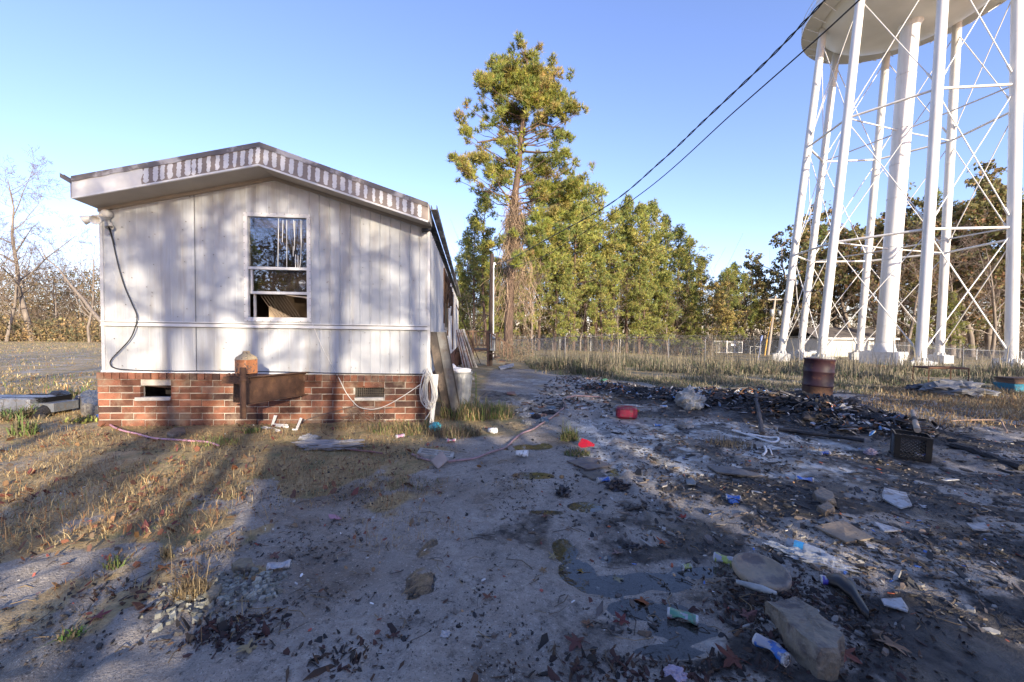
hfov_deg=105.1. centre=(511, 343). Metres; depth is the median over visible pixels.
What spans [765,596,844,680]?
rock
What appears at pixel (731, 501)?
blue rag
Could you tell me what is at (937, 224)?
oak tree
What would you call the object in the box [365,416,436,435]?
grass tuft
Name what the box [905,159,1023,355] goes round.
oak tree
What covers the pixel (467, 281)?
pine tree
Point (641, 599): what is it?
fallen leaf
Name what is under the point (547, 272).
pine tree
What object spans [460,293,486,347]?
bare tree
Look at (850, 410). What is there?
burnt rubbish
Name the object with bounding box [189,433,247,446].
grass tuft
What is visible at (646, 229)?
pine tree
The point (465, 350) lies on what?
metal strips
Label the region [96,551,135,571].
grass tuft
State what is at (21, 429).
grass tuft
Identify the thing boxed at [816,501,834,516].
stone chunk
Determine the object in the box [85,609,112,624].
fallen leaf
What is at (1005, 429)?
long stick
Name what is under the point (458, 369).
plastic bag
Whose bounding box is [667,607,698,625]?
crushed can
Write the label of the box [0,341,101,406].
field grass
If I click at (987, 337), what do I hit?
oak tree
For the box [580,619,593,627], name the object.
fallen leaf
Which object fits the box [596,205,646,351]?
pine tree
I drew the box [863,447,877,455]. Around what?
white rag
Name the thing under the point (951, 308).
pine tree
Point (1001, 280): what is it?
oak tree
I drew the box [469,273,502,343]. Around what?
pine tree
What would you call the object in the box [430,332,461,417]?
wooden planks
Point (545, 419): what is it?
litter wad
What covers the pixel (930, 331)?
pine tree
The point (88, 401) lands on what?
boulder
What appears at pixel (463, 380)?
trash can
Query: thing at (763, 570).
rock
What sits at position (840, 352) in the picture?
door
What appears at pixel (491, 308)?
service pole
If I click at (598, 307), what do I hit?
pine tree
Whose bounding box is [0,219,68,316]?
bare tree
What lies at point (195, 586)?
grass tuft
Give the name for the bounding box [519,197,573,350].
pine tree
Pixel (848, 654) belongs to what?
fallen leaf
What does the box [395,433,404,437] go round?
crushed can
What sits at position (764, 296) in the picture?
oak tree
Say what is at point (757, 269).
oak tree
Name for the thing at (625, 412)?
fuel can
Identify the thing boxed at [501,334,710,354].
chain link fence
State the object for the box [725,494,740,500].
crushed can
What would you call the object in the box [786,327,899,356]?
pump house
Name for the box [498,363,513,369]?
white board
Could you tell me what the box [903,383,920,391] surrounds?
dark bag
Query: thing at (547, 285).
pine tree
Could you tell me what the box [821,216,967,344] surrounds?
oak tree
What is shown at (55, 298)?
bare tree
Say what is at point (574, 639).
fallen leaf
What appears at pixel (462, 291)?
pine tree
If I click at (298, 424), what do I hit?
vinyl strip
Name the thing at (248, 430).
grass tuft
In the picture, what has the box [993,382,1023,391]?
blue tub
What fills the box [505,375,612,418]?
roadside litter
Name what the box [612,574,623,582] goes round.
fallen leaf
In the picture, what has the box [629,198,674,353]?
pine tree
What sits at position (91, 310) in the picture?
fallen tree
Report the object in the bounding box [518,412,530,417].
litter wad
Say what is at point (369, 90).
sky
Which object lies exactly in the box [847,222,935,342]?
bare tree
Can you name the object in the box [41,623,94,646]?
grass tuft
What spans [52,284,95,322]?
bare tree
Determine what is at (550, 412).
litter wad
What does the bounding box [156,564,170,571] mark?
fallen leaf
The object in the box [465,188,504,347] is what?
pine tree
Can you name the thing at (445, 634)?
paper wad
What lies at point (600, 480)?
crushed can
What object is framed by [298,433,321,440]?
plastic sheet
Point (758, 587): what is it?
pale tube
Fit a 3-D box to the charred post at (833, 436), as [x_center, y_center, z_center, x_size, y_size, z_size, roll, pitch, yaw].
[4.162,1.236,5.334,0.067,0.095,0.940,-1,2,-39]
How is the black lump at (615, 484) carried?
on the ground at (436, 658)
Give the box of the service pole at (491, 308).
[488,254,495,365]
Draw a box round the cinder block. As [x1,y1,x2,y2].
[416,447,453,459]
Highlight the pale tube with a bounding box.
[736,579,776,595]
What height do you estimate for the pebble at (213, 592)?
0.093 m
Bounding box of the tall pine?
[446,29,597,355]
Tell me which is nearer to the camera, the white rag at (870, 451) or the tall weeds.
the white rag at (870, 451)
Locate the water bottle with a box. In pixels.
[786,538,834,556]
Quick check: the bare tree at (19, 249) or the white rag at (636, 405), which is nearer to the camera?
the white rag at (636, 405)
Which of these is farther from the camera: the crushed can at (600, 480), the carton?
the carton
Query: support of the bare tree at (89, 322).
on the ground at (436, 658)
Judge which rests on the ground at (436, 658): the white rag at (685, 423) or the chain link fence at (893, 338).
the chain link fence at (893, 338)
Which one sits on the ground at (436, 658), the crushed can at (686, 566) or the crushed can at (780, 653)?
the crushed can at (780, 653)
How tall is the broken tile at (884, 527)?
0.030 m
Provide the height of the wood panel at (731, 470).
0.024 m
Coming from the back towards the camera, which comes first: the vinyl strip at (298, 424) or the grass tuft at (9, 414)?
the grass tuft at (9, 414)
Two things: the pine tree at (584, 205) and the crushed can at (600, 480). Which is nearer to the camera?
the crushed can at (600, 480)
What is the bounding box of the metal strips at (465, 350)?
[456,329,477,367]
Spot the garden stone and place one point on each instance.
(176, 431)
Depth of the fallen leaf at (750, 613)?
1.96 m
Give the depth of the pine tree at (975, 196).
63.83 m
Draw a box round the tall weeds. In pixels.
[524,314,1023,396]
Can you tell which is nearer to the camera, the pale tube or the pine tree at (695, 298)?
the pale tube
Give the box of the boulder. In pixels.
[79,389,98,415]
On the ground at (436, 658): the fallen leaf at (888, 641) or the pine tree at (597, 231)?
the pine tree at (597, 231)
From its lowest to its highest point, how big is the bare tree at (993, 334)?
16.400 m
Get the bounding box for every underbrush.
[450,221,759,355]
[699,237,1023,355]
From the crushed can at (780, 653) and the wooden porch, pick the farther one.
the wooden porch
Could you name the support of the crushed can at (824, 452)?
on the ground at (436, 658)
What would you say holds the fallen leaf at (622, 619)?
on the ground at (436, 658)
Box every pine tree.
[452,259,471,328]
[453,215,488,347]
[455,238,481,325]
[455,271,480,339]
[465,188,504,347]
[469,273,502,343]
[475,257,514,348]
[486,219,530,327]
[500,286,525,335]
[513,237,557,349]
[516,214,538,339]
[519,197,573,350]
[524,239,573,336]
[532,190,584,349]
[539,220,561,346]
[541,173,614,347]
[544,209,576,349]
[546,267,583,349]
[556,198,618,350]
[563,181,632,349]
[564,202,600,344]
[578,242,622,350]
[583,256,625,350]
[593,207,650,351]
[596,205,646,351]
[604,193,657,352]
[608,201,682,353]
[619,243,658,352]
[619,260,662,352]
[624,232,675,353]
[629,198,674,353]
[644,270,683,355]
[648,213,693,354]
[652,226,708,353]
[669,251,707,354]
[672,234,715,354]
[676,284,709,354]
[679,256,727,352]
[706,288,735,353]
[708,272,739,349]
[716,267,743,348]
[721,261,751,351]
[728,272,766,352]
[803,223,837,319]
[899,214,917,350]
[904,316,935,350]
[909,186,980,353]
[933,291,975,355]
[967,194,1001,349]
[980,187,1023,350]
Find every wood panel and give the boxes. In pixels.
[567,457,610,469]
[707,465,762,476]
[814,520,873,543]
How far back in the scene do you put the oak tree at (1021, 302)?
56.27 m
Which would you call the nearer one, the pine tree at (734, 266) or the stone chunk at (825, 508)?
the stone chunk at (825, 508)
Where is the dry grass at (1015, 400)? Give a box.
[808,384,1023,427]
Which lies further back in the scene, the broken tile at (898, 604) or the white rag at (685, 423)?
the white rag at (685, 423)
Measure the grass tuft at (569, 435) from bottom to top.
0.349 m
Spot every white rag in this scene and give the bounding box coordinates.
[613,404,645,407]
[678,419,693,427]
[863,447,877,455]
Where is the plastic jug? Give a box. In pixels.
[234,351,257,373]
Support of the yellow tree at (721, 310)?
on the ground at (436, 658)
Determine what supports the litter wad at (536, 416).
on the ground at (436, 658)
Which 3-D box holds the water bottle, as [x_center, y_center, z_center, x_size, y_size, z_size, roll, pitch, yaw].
[1.904,1.322,2.507,0.069,0.069,0.245,-1,2,-42]
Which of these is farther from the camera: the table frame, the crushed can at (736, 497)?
the table frame
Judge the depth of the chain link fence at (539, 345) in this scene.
31.82 m
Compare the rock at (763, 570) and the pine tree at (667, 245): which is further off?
the pine tree at (667, 245)
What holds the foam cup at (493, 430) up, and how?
on the ground at (436, 658)
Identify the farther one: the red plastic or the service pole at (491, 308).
the service pole at (491, 308)
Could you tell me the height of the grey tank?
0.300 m
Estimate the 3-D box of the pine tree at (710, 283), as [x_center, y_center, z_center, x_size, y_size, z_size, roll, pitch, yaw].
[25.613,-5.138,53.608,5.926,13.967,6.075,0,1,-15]
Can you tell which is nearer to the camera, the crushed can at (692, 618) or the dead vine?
the crushed can at (692, 618)
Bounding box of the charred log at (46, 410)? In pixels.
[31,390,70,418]
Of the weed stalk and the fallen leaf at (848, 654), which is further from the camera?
the weed stalk
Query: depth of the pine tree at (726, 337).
59.63 m
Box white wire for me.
[312,323,421,409]
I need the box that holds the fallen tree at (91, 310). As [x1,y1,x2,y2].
[39,244,100,323]
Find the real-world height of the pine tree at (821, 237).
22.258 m
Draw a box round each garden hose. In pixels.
[110,424,219,445]
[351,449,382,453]
[411,395,600,462]
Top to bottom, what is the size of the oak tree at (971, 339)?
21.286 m
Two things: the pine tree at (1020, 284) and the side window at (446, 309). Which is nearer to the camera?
the side window at (446, 309)
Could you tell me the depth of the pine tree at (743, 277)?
61.38 m
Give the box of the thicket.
[467,332,541,362]
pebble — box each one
[206,584,221,602]
[231,558,254,574]
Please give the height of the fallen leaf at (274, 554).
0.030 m
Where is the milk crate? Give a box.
[890,429,933,463]
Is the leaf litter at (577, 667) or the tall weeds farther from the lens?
the tall weeds
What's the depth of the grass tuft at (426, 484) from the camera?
3.62 m
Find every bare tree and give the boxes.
[0,144,98,340]
[0,193,70,340]
[0,196,55,311]
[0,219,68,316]
[1,240,90,333]
[30,277,77,331]
[44,215,99,341]
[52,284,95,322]
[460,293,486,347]
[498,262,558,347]
[540,281,574,350]
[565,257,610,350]
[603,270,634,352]
[650,285,696,353]
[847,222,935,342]
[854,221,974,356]
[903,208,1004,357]
[933,225,1023,358]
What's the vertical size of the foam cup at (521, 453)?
0.090 m
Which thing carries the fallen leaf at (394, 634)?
on the ground at (436, 658)
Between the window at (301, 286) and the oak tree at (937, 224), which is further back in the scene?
the oak tree at (937, 224)
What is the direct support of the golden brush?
on the ground at (436, 658)
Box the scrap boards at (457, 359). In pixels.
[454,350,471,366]
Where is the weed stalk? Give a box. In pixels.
[469,372,476,404]
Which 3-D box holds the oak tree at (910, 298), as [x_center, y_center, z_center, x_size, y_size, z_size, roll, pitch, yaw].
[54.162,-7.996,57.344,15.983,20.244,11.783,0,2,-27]
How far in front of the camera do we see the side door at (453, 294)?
13.95 m
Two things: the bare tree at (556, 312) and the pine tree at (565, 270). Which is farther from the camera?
the pine tree at (565, 270)
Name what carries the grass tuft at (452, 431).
on the ground at (436, 658)
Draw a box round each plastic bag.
[453,364,471,372]
[762,540,800,555]
[784,550,861,572]
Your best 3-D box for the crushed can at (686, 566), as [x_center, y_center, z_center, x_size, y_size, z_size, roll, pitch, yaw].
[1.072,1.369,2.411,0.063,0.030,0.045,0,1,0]
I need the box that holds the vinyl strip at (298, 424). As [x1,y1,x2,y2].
[292,418,301,430]
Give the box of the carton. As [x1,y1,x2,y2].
[431,452,447,468]
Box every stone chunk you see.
[812,486,836,506]
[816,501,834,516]
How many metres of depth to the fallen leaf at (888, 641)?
1.77 m
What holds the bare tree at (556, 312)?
on the ground at (436, 658)
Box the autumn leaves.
[0,407,1020,647]
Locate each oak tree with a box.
[718,256,784,351]
[719,258,777,343]
[743,214,850,328]
[745,264,802,352]
[763,222,876,331]
[771,200,882,326]
[788,228,911,330]
[818,182,984,337]
[820,219,954,327]
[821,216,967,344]
[861,193,1006,353]
[902,167,1023,310]
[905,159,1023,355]
[906,217,1023,356]
[931,182,1023,355]
[950,227,1023,353]
[969,216,1023,310]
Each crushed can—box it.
[266,559,291,570]
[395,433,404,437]
[596,476,610,483]
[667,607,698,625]
[681,563,691,569]
[713,552,732,566]
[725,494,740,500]
[752,633,790,666]
[795,475,813,482]
[818,451,830,455]
[819,575,828,584]
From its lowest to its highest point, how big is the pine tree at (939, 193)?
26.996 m
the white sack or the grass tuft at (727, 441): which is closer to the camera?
the grass tuft at (727, 441)
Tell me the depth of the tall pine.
32.06 m
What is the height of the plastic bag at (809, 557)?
0.094 m
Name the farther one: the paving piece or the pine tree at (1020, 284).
the pine tree at (1020, 284)
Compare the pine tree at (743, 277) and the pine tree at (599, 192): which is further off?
the pine tree at (743, 277)
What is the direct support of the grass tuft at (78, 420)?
on the ground at (436, 658)
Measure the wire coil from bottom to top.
0.900 m
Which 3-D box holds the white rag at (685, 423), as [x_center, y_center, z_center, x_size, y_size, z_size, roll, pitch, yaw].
[2.583,1.207,5.819,0.236,0.176,0.164,0,1,0]
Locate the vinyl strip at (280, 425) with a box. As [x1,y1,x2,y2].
[272,415,288,427]
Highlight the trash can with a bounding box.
[454,371,474,403]
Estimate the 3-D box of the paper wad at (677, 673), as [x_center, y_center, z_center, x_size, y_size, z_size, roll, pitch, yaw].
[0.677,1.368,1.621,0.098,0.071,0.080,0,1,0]
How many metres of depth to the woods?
101.69 m
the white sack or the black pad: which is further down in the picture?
the black pad
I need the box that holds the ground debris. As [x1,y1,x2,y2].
[0,392,1023,677]
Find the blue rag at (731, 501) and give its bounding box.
[728,499,738,504]
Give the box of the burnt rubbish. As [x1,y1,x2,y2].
[565,379,970,441]
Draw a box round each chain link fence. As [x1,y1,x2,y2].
[480,333,567,357]
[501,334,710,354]
[564,334,1023,368]
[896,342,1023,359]
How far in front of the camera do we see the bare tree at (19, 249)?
47.47 m
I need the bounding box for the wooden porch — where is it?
[456,330,513,365]
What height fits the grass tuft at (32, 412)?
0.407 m
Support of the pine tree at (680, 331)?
on the ground at (436, 658)
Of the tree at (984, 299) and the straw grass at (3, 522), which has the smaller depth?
the straw grass at (3, 522)
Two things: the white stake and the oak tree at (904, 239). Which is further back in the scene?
the oak tree at (904, 239)
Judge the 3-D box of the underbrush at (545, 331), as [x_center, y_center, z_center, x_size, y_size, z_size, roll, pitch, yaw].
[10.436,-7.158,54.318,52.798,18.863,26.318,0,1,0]
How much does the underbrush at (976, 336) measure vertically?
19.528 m
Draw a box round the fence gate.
[711,341,742,353]
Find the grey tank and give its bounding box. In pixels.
[0,395,78,412]
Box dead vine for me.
[301,405,392,423]
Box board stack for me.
[994,376,1023,383]
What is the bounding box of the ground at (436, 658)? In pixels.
[0,334,1023,681]
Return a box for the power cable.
[108,226,422,374]
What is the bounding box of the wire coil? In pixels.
[419,367,437,422]
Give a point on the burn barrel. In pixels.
(818, 375)
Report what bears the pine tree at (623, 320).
on the ground at (436, 658)
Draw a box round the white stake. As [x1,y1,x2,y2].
[430,374,438,422]
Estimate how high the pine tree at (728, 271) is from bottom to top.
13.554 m
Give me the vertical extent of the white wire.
1.325 m
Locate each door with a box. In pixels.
[452,294,453,350]
[826,342,849,356]
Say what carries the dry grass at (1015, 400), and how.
on the ground at (436, 658)
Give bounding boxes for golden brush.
[0,223,100,341]
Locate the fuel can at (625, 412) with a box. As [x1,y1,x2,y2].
[616,405,638,418]
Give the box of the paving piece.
[572,468,610,480]
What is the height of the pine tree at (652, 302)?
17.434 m
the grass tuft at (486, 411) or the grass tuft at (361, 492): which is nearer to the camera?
the grass tuft at (361, 492)
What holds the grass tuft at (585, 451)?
on the ground at (436, 658)
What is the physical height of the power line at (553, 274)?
5.481 m
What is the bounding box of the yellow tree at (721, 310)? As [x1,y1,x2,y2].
[684,280,752,356]
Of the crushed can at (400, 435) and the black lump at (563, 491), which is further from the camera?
the crushed can at (400, 435)
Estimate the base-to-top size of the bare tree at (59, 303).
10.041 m
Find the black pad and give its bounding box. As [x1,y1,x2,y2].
[826,572,868,620]
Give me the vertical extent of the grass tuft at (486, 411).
0.482 m
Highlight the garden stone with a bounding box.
[166,427,185,438]
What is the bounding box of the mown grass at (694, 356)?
[471,347,996,364]
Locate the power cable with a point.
(109, 228)
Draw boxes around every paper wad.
[440,630,450,637]
[663,664,687,681]
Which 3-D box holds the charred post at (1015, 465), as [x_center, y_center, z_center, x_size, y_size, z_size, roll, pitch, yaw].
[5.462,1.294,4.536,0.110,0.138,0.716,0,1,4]
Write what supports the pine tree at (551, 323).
on the ground at (436, 658)
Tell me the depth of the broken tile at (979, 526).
2.84 m
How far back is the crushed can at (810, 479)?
3.76 m
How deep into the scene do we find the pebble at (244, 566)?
2.31 m
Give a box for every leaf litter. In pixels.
[54,558,1012,681]
[128,601,324,658]
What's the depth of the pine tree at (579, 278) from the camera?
55.83 m
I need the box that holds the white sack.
[674,385,705,409]
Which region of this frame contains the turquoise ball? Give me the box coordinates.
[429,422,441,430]
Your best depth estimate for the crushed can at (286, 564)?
2.32 m
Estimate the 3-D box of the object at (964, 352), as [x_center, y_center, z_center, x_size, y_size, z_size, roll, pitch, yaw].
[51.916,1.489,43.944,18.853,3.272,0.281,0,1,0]
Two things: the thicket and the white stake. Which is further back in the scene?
the thicket
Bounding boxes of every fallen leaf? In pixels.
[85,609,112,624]
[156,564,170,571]
[235,637,263,653]
[267,551,280,557]
[389,631,399,641]
[483,593,492,599]
[564,632,589,651]
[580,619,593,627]
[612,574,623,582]
[613,611,629,625]
[633,596,648,604]
[715,643,751,668]
[733,608,756,625]
[844,647,861,663]
[874,635,911,655]
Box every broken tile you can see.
[870,521,900,531]
[881,598,908,611]
[882,487,911,508]
[966,522,989,530]
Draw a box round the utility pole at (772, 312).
[766,296,781,354]
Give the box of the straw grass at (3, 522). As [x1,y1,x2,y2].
[0,404,531,646]
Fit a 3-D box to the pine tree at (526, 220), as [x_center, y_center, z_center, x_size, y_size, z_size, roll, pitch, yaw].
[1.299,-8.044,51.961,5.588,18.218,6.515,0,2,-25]
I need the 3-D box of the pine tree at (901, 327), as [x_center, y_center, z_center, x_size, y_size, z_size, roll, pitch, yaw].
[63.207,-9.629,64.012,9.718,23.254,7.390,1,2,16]
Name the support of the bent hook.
on the ground at (436, 658)
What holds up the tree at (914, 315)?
on the ground at (436, 658)
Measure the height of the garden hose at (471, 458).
0.077 m
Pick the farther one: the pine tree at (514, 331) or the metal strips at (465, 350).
the pine tree at (514, 331)
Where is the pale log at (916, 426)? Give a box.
[910,409,920,432]
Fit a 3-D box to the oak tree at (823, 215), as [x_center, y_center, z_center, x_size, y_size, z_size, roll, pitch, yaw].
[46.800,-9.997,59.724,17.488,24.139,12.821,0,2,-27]
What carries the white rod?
on the ground at (436, 658)
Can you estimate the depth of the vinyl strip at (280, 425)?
5.80 m
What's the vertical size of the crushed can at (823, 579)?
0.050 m
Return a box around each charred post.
[626,505,647,510]
[754,391,764,434]
[778,427,864,442]
[948,443,1023,470]
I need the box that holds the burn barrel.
[801,358,835,396]
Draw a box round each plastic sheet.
[291,439,365,450]
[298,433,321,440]
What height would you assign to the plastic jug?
0.287 m
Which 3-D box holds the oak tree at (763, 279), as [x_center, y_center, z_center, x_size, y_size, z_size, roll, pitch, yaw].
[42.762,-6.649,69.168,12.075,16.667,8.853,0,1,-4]
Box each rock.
[732,552,791,592]
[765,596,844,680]
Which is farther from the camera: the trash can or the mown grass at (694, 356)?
the mown grass at (694, 356)
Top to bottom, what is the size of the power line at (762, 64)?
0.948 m
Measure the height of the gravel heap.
0.080 m
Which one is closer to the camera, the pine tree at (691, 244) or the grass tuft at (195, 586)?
the grass tuft at (195, 586)
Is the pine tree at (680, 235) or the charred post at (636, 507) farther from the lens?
the pine tree at (680, 235)
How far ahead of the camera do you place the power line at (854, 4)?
6.74 m
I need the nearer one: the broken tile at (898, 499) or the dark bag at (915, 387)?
the broken tile at (898, 499)
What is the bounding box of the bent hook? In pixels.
[762,445,772,455]
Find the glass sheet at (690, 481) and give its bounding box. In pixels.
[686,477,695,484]
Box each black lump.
[555,484,571,497]
[603,477,630,491]
[622,541,641,549]
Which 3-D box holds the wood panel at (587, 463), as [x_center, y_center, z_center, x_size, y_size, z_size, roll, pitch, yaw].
[0.826,1.292,4.242,0.321,0.022,0.349,0,2,-29]
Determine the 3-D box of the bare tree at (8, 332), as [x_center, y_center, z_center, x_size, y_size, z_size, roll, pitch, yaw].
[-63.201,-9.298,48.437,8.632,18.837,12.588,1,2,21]
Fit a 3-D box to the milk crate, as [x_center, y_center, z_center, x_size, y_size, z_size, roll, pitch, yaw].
[4.548,1.161,4.479,0.309,0.283,0.300,1,2,38]
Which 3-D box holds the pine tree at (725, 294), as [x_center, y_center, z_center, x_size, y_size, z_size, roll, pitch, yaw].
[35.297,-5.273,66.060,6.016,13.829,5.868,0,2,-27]
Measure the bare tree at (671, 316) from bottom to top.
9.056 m
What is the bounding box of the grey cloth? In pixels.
[918,379,1000,397]
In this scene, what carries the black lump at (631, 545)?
on the ground at (436, 658)
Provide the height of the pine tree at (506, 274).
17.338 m
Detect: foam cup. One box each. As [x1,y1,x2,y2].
[488,428,497,433]
[516,450,527,457]
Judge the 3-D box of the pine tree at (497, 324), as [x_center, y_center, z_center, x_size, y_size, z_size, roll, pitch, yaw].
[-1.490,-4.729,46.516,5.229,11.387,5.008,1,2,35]
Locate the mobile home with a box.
[60,142,460,425]
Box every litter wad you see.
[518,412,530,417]
[531,413,540,418]
[539,417,548,422]
[541,410,556,414]
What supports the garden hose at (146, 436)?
on the ground at (436, 658)
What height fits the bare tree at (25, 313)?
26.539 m
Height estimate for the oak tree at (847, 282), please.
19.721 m
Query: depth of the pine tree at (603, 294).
43.85 m
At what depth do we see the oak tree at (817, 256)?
60.10 m
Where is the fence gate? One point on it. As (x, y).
(728, 348)
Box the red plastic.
[578,438,594,447]
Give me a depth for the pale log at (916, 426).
4.99 m
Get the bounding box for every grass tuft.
[0,404,34,421]
[2,413,50,435]
[15,398,39,418]
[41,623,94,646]
[42,382,96,397]
[61,413,97,423]
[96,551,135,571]
[120,554,238,615]
[143,542,174,558]
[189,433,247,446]
[241,420,264,433]
[304,469,383,487]
[335,487,383,501]
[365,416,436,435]
[375,474,438,490]
[422,418,487,438]
[435,391,522,420]
[551,418,587,441]
[560,445,593,456]
[705,433,759,449]
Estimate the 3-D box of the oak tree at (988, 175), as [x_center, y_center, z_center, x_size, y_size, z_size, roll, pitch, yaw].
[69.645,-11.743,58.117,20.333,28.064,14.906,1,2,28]
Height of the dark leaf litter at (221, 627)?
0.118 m
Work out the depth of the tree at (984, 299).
47.26 m
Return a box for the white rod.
[732,429,779,442]
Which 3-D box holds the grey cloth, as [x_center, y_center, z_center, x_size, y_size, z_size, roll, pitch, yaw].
[10.547,1.126,9.365,1.332,0.530,1.130,0,1,0]
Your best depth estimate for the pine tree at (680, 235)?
51.43 m
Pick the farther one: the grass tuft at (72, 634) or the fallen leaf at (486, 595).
the fallen leaf at (486, 595)
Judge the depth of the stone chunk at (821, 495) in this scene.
3.27 m
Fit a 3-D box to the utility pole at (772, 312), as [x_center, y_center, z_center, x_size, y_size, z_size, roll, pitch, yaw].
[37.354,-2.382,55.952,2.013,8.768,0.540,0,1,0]
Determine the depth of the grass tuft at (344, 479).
3.80 m
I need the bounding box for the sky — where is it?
[0,0,1023,337]
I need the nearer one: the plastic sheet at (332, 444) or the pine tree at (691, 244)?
the plastic sheet at (332, 444)
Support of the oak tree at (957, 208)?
on the ground at (436, 658)
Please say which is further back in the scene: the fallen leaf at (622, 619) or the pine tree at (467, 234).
the pine tree at (467, 234)
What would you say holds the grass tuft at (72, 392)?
on the ground at (436, 658)
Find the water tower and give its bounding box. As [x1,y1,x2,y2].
[772,0,1023,368]
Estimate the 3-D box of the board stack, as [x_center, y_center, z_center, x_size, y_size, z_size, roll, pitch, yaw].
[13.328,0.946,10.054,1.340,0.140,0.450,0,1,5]
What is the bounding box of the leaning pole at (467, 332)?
[456,305,480,363]
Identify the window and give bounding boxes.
[243,212,311,321]
[444,303,447,329]
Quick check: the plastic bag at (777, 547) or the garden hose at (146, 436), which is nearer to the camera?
the plastic bag at (777, 547)
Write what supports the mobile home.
on the ground at (436, 658)
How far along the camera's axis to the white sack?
7.22 m
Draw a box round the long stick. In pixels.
[951,419,1007,432]
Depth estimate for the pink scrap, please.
2.97 m
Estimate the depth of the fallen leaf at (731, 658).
1.69 m
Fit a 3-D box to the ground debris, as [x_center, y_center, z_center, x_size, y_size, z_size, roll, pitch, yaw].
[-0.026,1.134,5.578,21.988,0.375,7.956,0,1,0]
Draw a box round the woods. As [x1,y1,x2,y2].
[4,299,1022,346]
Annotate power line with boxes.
[494,261,624,274]
[495,0,825,263]
[495,0,859,268]
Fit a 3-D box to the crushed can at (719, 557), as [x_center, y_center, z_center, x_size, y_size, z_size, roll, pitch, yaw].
[1.319,1.341,2.441,0.114,0.057,0.072,1,2,35]
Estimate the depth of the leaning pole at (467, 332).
15.64 m
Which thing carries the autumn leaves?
on the ground at (436, 658)
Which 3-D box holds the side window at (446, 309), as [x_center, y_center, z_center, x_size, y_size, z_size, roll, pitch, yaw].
[-1.687,-1.043,9.982,0.040,1.400,1.100,0,1,-6]
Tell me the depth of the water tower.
35.09 m
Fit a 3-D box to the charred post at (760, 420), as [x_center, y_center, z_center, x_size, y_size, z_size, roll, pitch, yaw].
[3.993,1.088,6.363,0.084,0.375,1.989,1,2,30]
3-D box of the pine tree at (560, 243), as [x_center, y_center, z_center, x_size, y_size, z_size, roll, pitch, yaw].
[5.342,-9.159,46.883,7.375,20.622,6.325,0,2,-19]
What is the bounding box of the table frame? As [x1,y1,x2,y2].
[912,366,969,381]
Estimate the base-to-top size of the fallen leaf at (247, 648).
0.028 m
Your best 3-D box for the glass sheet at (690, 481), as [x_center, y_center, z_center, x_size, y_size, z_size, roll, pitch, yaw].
[1.706,1.310,3.738,0.087,0.020,0.193,1,2,21]
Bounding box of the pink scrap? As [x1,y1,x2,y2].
[328,514,340,518]
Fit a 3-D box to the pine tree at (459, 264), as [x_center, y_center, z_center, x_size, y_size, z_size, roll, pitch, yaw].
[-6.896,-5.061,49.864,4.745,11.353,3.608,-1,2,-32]
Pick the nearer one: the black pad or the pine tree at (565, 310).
the black pad
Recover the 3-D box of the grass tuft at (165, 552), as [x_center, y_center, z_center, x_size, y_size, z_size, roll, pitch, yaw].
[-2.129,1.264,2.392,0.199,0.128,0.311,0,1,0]
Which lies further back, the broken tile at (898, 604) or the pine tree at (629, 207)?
the pine tree at (629, 207)
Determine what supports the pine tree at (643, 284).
on the ground at (436, 658)
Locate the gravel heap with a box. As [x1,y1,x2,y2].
[140,567,308,635]

